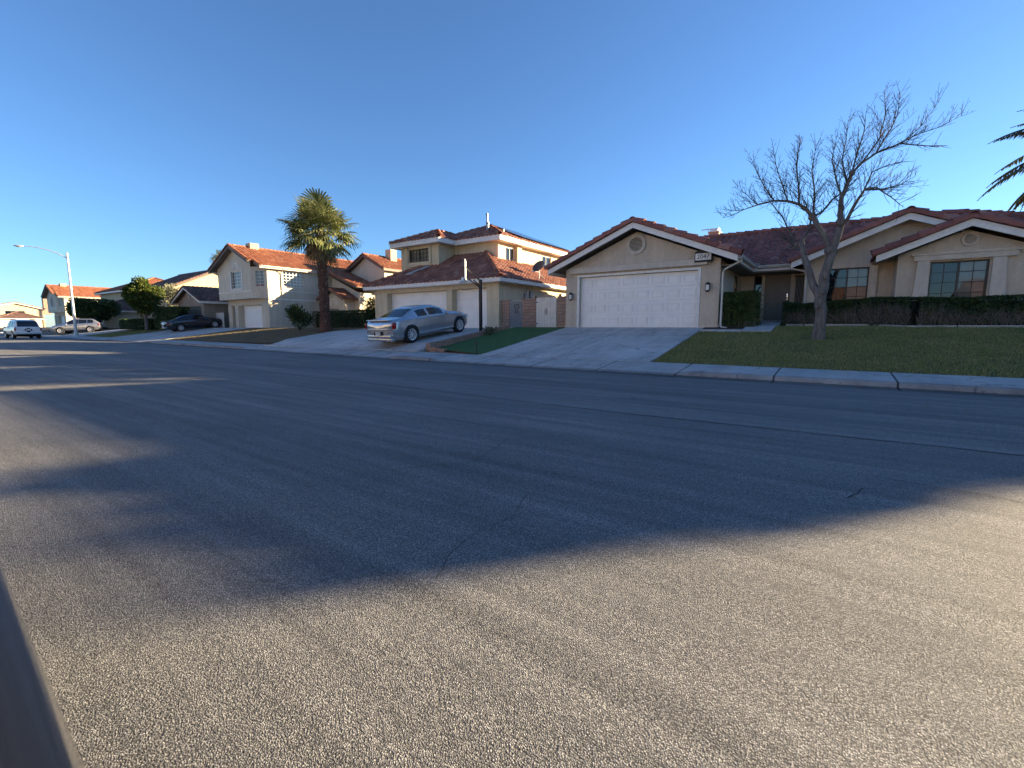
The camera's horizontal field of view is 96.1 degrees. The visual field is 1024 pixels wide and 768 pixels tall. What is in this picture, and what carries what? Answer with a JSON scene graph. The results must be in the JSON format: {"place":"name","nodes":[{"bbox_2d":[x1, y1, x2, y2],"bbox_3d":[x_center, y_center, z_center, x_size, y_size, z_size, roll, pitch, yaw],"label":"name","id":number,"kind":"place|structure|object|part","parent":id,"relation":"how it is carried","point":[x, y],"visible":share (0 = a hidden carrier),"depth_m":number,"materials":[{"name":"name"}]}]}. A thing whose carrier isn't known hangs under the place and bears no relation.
{"place":"outdoors","nodes":[
{"label":"outdoors","id":0,"kind":"place"},
{"bbox_2d":[0,299,51,327],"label":"end house","id":1,"kind":"structure","parent":0,"point":[14,311],"depth_m":111.71,"materials":[{"name":"yellow paint"}]},
{"bbox_2d":[0,563,84,767],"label":"sedan","id":2,"kind":"object","parent":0,"point":[35,731],"visible":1,"depth_m":0.17,"materials":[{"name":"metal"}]},
{"bbox_2d":[40,283,108,324],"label":"tall house","id":3,"kind":"structure","parent":0,"point":[56,296],"depth_m":79.09,"materials":[{"name":"beige paint"}]},
{"bbox_2d":[58,298,62,306],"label":"window","id":4,"kind":"structure","parent":3,"relation":"in","point":[60,300],"depth_m":77.42,"materials":[{"name":"grey glass"}]},
{"bbox_2d":[66,329,136,335],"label":"driveway","id":5,"kind":"structure","parent":0,"point":[97,332],"depth_m":50.96,"materials":[{"name":"concrete"}]},
{"bbox_2d":[49,318,107,333],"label":"crossover","id":6,"kind":"object","parent":5,"relation":"on","point":[92,325],"visible":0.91,"depth_m":52.45,"materials":[{"name":"silver metal"}]},
{"bbox_2d":[87,329,166,336],"bbox_3d":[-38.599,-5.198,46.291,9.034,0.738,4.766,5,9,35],"label":"lawn grass","id":7,"kind":"structure","parent":0,"point":[117,333],"depth_m":46.15,"materials":[{"name":"green plant"}]},
{"bbox_2d":[118,318,157,329],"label":"hedge","id":8,"kind":"object","parent":7,"relation":"on","point":[134,323],"visible":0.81,"depth_m":48.82,"materials":[{"name":"green plant"}]},
{"bbox_2d":[120,275,165,329],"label":"round tree","id":9,"kind":"object","parent":7,"relation":"on","point":[144,295],"visible":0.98,"depth_m":45.17,"materials":[{"name":"green plant"}]},
{"bbox_2d":[152,306,190,328],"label":"hedge","id":10,"kind":"object","parent":7,"relation":"on","point":[162,313],"visible":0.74,"depth_m":44.45,"materials":[{"name":"green plant"}]},
{"bbox_2d":[94,277,163,327],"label":"hip roofed house","id":11,"kind":"structure","parent":0,"point":[127,311],"depth_m":60.87,"materials":[{"name":"yellow paint"}]},
{"bbox_2d":[115,328,212,337],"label":"driveway","id":12,"kind":"structure","parent":0,"point":[142,335],"depth_m":41.34,"materials":[{"name":"concrete"}]},
{"bbox_2d":[160,314,221,330],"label":"sedan","id":13,"kind":"object","parent":12,"relation":"on","point":[182,322],"visible":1,"depth_m":41.88,"materials":[{"name":"black metal"}]},
{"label":"side window","id":14,"kind":"part","parent":13,"relation":"part of","materials":[{"name":"black glass"}]},
{"bbox_2d":[148,270,218,317],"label":"gabled house","id":15,"kind":"structure","parent":0,"point":[204,278],"depth_m":57.36,"materials":[{"name":"yellow paint"}]},
{"bbox_2d":[139,328,245,339],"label":"driveway","id":16,"kind":"structure","parent":0,"point":[187,334],"depth_m":37.79,"materials":[{"name":"concrete"}]},
{"bbox_2d":[169,285,229,327],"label":"house","id":17,"kind":"structure","parent":0,"point":[205,301],"depth_m":44.97,"materials":[{"name":"beige paint"}]},
{"bbox_2d":[187,306,202,327],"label":"garage door","id":18,"kind":"structure","parent":17,"relation":"in","point":[197,309],"depth_m":45.12,"materials":[{"name":"beige paint"}]},
{"bbox_2d":[207,243,401,327],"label":"tall house","id":19,"kind":"structure","parent":0,"point":[261,287],"depth_m":41.75,"materials":[{"name":"beige paint"}]},
{"bbox_2d":[232,271,241,288],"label":"window","id":20,"kind":"structure","parent":19,"relation":"in","point":[237,275],"depth_m":41.00,"materials":[{"name":"grey glass"}]},
{"bbox_2d":[244,305,262,327],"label":"garage door","id":21,"kind":"structure","parent":19,"relation":"in","point":[252,314],"depth_m":41.99,"materials":[{"name":"white paint"}]},
{"bbox_2d":[255,270,264,286],"bbox_3d":[-21.513,-9.006,39.342,0.750,1.400,0.130,0,7,2],"label":"window","id":22,"kind":"structure","parent":19,"relation":"in","point":[260,273],"depth_m":39.35,"materials":[{"name":"grey glass"}]},
{"bbox_2d":[283,271,303,287],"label":"window","id":23,"kind":"structure","parent":19,"relation":"in","point":[290,279],"depth_m":41.18,"materials":[{"name":"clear glass"}]},
{"bbox_2d":[265,328,485,351],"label":"driveway","id":24,"kind":"structure","parent":0,"point":[351,339],"depth_m":21.26,"materials":[{"name":"concrete"}]},
{"bbox_2d":[365,305,467,342],"bbox_3d":[-4.033,-2.778,20.297,2.182,1.442,4.833,5,16,35],"label":"sedan","id":25,"kind":"object","parent":24,"relation":"on","point":[409,323],"visible":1,"depth_m":19.00,"materials":[{"name":"silver metal"}]},
{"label":"rear window","id":26,"kind":"part","parent":25,"relation":"part of","materials":[{"name":"grey glass"}]},
{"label":"side window","id":27,"kind":"part","parent":25,"relation":"part of","materials":[{"name":"black glass"}]},
{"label":"side window","id":28,"kind":"part","parent":25,"relation":"part of","materials":[{"name":"black glass"}]},
{"bbox_2d":[464,258,482,330],"bbox_3d":[-1.631,-3.849,20.327,0.862,3.180,0.900,0,7,-2],"label":"basketball hoop","id":29,"kind":"object","parent":24,"relation":"on","point":[479,285],"visible":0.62,"depth_m":20.27,"materials":[{"name":"black metal"}]},
{"bbox_2d":[362,213,569,327],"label":"two storey house","id":30,"kind":"structure","parent":0,"point":[500,262],"depth_m":27.55,"materials":[{"name":"beige paint"}]},
{"bbox_2d":[405,266,428,274],"bbox_3d":[-5.824,-6.991,28.320,1.476,0.560,0.762,-4,8,-26],"label":"metal sheet","id":31,"kind":"object","parent":30,"relation":"on","point":[416,270],"visible":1,"depth_m":28.27,"materials":[{"name":"grey metal"}]},
{"bbox_2d":[392,291,446,309],"bbox_3d":[-5.424,-4.384,27.366,4.930,2.108,0.094,5,9,35],"label":"garage door","id":32,"kind":"structure","parent":30,"relation":"in","point":[436,298],"depth_m":27.21,"materials":[{"name":"white paint"}]},
{"bbox_2d":[410,248,428,262],"bbox_3d":[-5.870,-8.201,29.429,1.780,0.800,0.134,5,9,35],"label":"window","id":33,"kind":"structure","parent":30,"relation":"in","point":[419,255],"depth_m":29.46,"materials":[{"name":"black glass"}]},
{"bbox_2d":[457,288,486,327],"bbox_3d":[-2.064,-4.097,25.042,2.420,2.108,0.094,5,9,35],"label":"garage door","id":34,"kind":"structure","parent":30,"relation":"in","point":[468,299],"depth_m":25.04,"materials":[{"name":"white paint"}]},
{"bbox_2d":[506,247,513,260],"bbox_3d":[-0.397,-8.034,28.851,0.620,0.990,0.990,5,9,35],"label":"window","id":35,"kind":"structure","parent":30,"relation":"in","point":[508,250],"depth_m":28.76,"materials":[{"name":"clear glass"}]},
{"bbox_2d":[532,261,544,278],"bbox_3d":[1.521,-6.560,26.504,0.726,1.105,0.629,1,7,7],"label":"satellite dish","id":36,"kind":"object","parent":30,"relation":"on","point":[538,265],"visible":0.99,"depth_m":26.58,"materials":[{"name":"paint"}]},
{"bbox_2d":[542,256,549,266],"bbox_3d":[2.133,-8.480,32.454,0.620,0.990,1.240,5,9,35],"label":"window","id":37,"kind":"structure","parent":30,"relation":"in","point":[546,260],"depth_m":32.45,"materials":[{"name":"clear glass"}]},
{"bbox_2d":[0,335,1023,767],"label":"road","id":38,"kind":"structure","parent":0,"point":[204,561],"depth_m":2.03,"materials":[{"name":"grey asphalt"}]},
{"bbox_2d":[3,319,41,338],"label":"suv","id":39,"kind":"object","parent":38,"relation":"on","point":[29,328],"visible":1,"depth_m":40.66,"materials":[{"name":"white metal"}]},
{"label":"rear window","id":40,"kind":"part","parent":39,"relation":"part of","materials":[{"name":"black glass"}]},
{"bbox_2d":[383,434,572,470],"bbox_3d":[-0.162,0.549,3.844,1.863,0.014,0.305,-7,10,-43],"label":"road crack","id":41,"kind":"object","parent":38,"relation":"on","point":[473,460],"visible":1,"depth_m":3.54,"materials":[{"name":"black asphalt"}]},
{"bbox_2d":[435,494,526,578],"bbox_3d":[-0.118,0.743,2.368,0.090,0.014,1.093,4,8,27],"label":"road crack","id":42,"kind":"object","parent":38,"relation":"on","point":[469,537],"visible":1,"depth_m":2.22,"materials":[{"name":"black asphalt"}]},
{"bbox_2d":[147,342,999,414],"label":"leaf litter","id":43,"kind":"object","parent":38,"relation":"on","point":[683,374],"visible":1,"depth_m":9.77,"materials":[{"name":"brown plant"}]},
{"bbox_2d":[143,358,1023,455],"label":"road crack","id":44,"kind":"object","parent":38,"relation":"on","point":[667,417],"visible":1,"depth_m":5.01,"materials":[{"name":"black asphalt"}]},
{"bbox_2d":[846,471,1023,501],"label":"road crack","id":45,"kind":"object","parent":38,"relation":"on","point":[950,489],"visible":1,"depth_m":2.86,"materials":[{"name":"black asphalt"}]},
{"bbox_2d":[0,333,1023,387],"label":"sidewalk","id":46,"kind":"structure","parent":0,"point":[820,373],"depth_m":11.63,"materials":[{"name":"concrete"}]},
{"bbox_2d":[13,245,78,336],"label":"street lamp","id":47,"kind":"object","parent":46,"relation":"on","point":[72,305],"visible":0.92,"depth_m":45.78,"materials":[{"name":"metal"}]},
{"bbox_2d":[0,328,1023,398],"bbox_3d":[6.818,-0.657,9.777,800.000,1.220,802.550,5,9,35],"label":"ground","id":48,"kind":"structure","parent":0,"point":[45,331],"depth_m":30.16,"materials":[{"name":"grey concrete"}]},
{"bbox_2d":[64,296,121,320],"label":"dark tree","id":49,"kind":"object","parent":48,"relation":"on","point":[102,309],"visible":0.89,"depth_m":54.77,"materials":[{"name":"green plant"}]},
{"bbox_2d":[156,283,180,306],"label":"olive tree","id":50,"kind":"object","parent":48,"relation":"on","point":[171,293],"visible":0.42,"depth_m":50.91,"materials":[{"name":"green plant"}]},
{"bbox_2d":[209,250,219,262],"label":"fan palm","id":51,"kind":"object","parent":48,"relation":"on","point":[215,256],"visible":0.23,"depth_m":123.11,"materials":[{"name":"green plant"}]},
{"bbox_2d":[216,313,224,327],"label":"board fence","id":52,"kind":"object","parent":48,"relation":"on","point":[220,316],"visible":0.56,"depth_m":44.09,"materials":[{"name":"white wood"}]},
{"bbox_2d":[164,327,363,342],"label":"dormant lawn","id":53,"kind":"structure","parent":48,"relation":"on","point":[253,337],"depth_m":30.65,"materials":[{"name":"brown plant"}]},
{"bbox_2d":[284,303,313,330],"bbox_3d":[-14.131,-4.465,30.435,1.961,1.850,1.805,5,9,35],"label":"shrub","id":54,"kind":"object","parent":53,"relation":"on","point":[294,312],"visible":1,"depth_m":30.14,"materials":[{"name":"green plant"}]},
{"bbox_2d":[278,187,360,330],"bbox_3d":[-12.146,-7.683,29.009,5.204,8.675,5.009,5,9,35],"label":"fan palm","id":55,"kind":"object","parent":53,"relation":"on","point":[321,249],"visible":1,"depth_m":28.10,"materials":[{"name":"green plant"}]},
{"bbox_2d":[361,297,375,323],"bbox_3d":[-9.098,-4.661,30.149,1.552,2.263,1.612,5,9,35],"label":"shrub","id":56,"kind":"object","parent":53,"relation":"on","point":[368,313],"visible":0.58,"depth_m":29.91,"materials":[{"name":"green plant"}]},
{"bbox_2d":[312,309,370,327],"bbox_3d":[-14.391,-5.615,40.096,9.244,1.691,1.536,5,9,37],"label":"hedge","id":57,"kind":"object","parent":48,"relation":"on","point":[345,319],"visible":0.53,"depth_m":39.38,"materials":[{"name":"green plant"}]},
{"bbox_2d":[426,326,508,351],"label":"border wall","id":58,"kind":"structure","parent":48,"relation":"on","point":[435,346],"depth_m":18.52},
{"bbox_2d":[440,327,566,353],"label":"artificial turf","id":59,"kind":"structure","parent":48,"relation":"on","point":[499,339],"depth_m":18.52,"materials":[{"name":"green plant"}]},
{"bbox_2d":[482,325,496,334],"bbox_3d":[-0.959,-2.341,20.034,0.660,0.445,0.546,5,9,35],"label":"desert plant","id":60,"kind":"object","parent":59,"relation":"on","point":[489,330],"visible":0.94,"depth_m":19.93,"materials":[{"name":"green plant"}]},
{"bbox_2d":[501,300,511,327],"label":"block pier","id":61,"kind":"structure","parent":48,"relation":"on","point":[505,312],"depth_m":23.53,"materials":[{"name":"brown brick"}]},
{"bbox_2d":[0,334,1023,394],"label":"kerb","id":62,"kind":"structure","parent":48,"relation":"on","point":[971,388],"depth_m":9.30,"materials":[{"name":"concrete"}]},
{"bbox_2d":[45,337,1023,397],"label":"gutter pan","id":63,"kind":"object","parent":48,"relation":"on","point":[878,388],"visible":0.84,"depth_m":9.85,"materials":[{"name":"concrete"}]},
{"bbox_2d":[557,296,565,326],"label":"block pier","id":64,"kind":"structure","parent":48,"relation":"on","point":[561,311],"depth_m":20.80,"materials":[{"name":"brown brick"}]},
{"bbox_2d":[544,205,1023,327],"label":"ranch house","id":65,"kind":"structure","parent":48,"relation":"on","point":[633,272],"depth_m":17.37,"materials":[{"name":"beige paint"}]},
{"bbox_2d":[581,270,697,326],"bbox_3d":[5.037,-3.379,18.762,4.880,2.128,0.106,5,9,35],"label":"garage door","id":66,"kind":"structure","parent":65,"relation":"in","point":[668,299],"depth_m":18.58,"materials":[{"name":"white paint"}]},
{"bbox_2d":[734,276,737,290],"bbox_3d":[9.446,-4.035,19.549,0.050,1.100,0.950,5,9,35],"label":"window","id":67,"kind":"structure","parent":65,"relation":"in","point":[735,289],"depth_m":19.85,"materials":[{"name":"brown glass"}]},
{"bbox_2d":[754,276,761,318],"bbox_3d":[10.883,-3.801,20.307,0.380,1.890,0.620,5,9,35],"label":"window","id":68,"kind":"structure","parent":65,"relation":"in","point":[757,279],"depth_m":20.19,"materials":[{"name":"black glass"}]},
{"bbox_2d":[763,274,790,319],"bbox_3d":[11.319,-3.695,19.655,0.950,1.940,0.125,5,9,35],"label":"front door","id":69,"kind":"structure","parent":65,"relation":"in","point":[777,287],"depth_m":19.68,"materials":[{"name":"beige paint"}]},
{"bbox_2d":[826,267,869,304],"bbox_3d":[12.648,-3.644,17.415,1.320,1.430,0.624,5,9,35],"label":"window","id":70,"kind":"structure","parent":65,"relation":"in","point":[844,283],"depth_m":17.18,"materials":[{"name":"grey glass"}]},
{"bbox_2d":[927,259,989,301],"bbox_3d":[14.149,-3.231,14.692,1.390,1.340,0.624,5,9,35],"label":"window","id":71,"kind":"structure","parent":65,"relation":"in","point":[967,278],"depth_m":14.46,"materials":[{"name":"grey glass"}]},
{"bbox_2d":[977,110,1023,210],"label":"date palm","id":72,"kind":"object","parent":48,"relation":"on","point":[1008,175],"visible":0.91,"depth_m":20.04,"materials":[{"name":"green plant"}]},
{"bbox_2d":[0,0,1023,326],"label":"sky","id":73,"kind":"structure","parent":0,"point":[145,138],"materials":[{"name":"blue"}]},
{"bbox_2d":[522,298,535,326],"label":"block pier","id":74,"kind":"structure","parent":0,"point":[528,312],"depth_m":22.56,"materials":[{"name":"brown brick"}]},
{"bbox_2d":[510,300,521,327],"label":"yard gate","id":75,"kind":"structure","parent":74,"relation":"attached to","point":[515,313],"depth_m":23.22,"materials":[{"name":"grey metal"}]},
{"bbox_2d":[535,296,556,326],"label":"yard gate","id":76,"kind":"structure","parent":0,"point":[545,311],"depth_m":21.25,"materials":[{"name":"white metal"}]},
{"bbox_2d":[480,327,702,361],"bbox_3d":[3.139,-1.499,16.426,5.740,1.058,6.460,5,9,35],"label":"driveway","id":77,"kind":"structure","parent":0,"point":[654,343],"depth_m":15.62,"materials":[{"name":"concrete"}]},
{"bbox_2d":[699,329,741,331],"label":"path","id":78,"kind":"structure","parent":0,"point":[724,330],"depth_m":16.09,"materials":[{"name":"concrete"}]},
{"bbox_2d":[741,320,782,331],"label":"path","id":79,"kind":"structure","parent":0,"point":[768,325],"depth_m":16.19,"materials":[{"name":"concrete"}]},
{"bbox_2d":[652,325,1023,377],"bbox_3d":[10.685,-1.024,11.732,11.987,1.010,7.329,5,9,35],"label":"lawn grass","id":80,"kind":"structure","parent":0,"point":[957,332],"depth_m":11.75,"materials":[{"name":"green plant"}]},
{"bbox_2d":[703,327,744,328],"bbox_3d":[7.589,-2.004,16.542,1.340,0.078,0.560,5,9,35],"label":"planting bed","id":81,"kind":"object","parent":80,"relation":"on","point":[724,328],"visible":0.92,"depth_m":16.56,"materials":[{"name":"brown soil"}]},
{"bbox_2d":[715,79,975,339],"bbox_3d":[8.993,-4.793,13.002,5.803,7.163,3.082,5,9,35],"label":"bare tree","id":82,"kind":"object","parent":80,"relation":"on","point":[820,291],"visible":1,"depth_m":12.94,"materials":[{"name":"brown plant"}]},
{"bbox_2d":[780,294,1023,325],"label":"hedge","id":83,"kind":"object","parent":80,"relation":"on","point":[1008,309],"visible":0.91,"depth_m":14.40,"materials":[{"name":"green plant"}]},
{"bbox_2d":[786,324,1023,327],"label":"lawn edging","id":84,"kind":"object","parent":80,"relation":"on","point":[963,326],"visible":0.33,"depth_m":14.04,"materials":[{"name":"concrete"}]},
{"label":"planting bed","id":85,"kind":"structure","parent":0,"visible":0},
{"bbox_2d":[722,289,763,326],"bbox_3d":[8.485,-2.720,16.962,1.272,1.413,1.286,5,9,35],"label":"shrub","id":86,"kind":"object","parent":85,"relation":"on","point":[743,310],"visible":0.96,"depth_m":16.60,"materials":[{"name":"green plant"}]}
]}

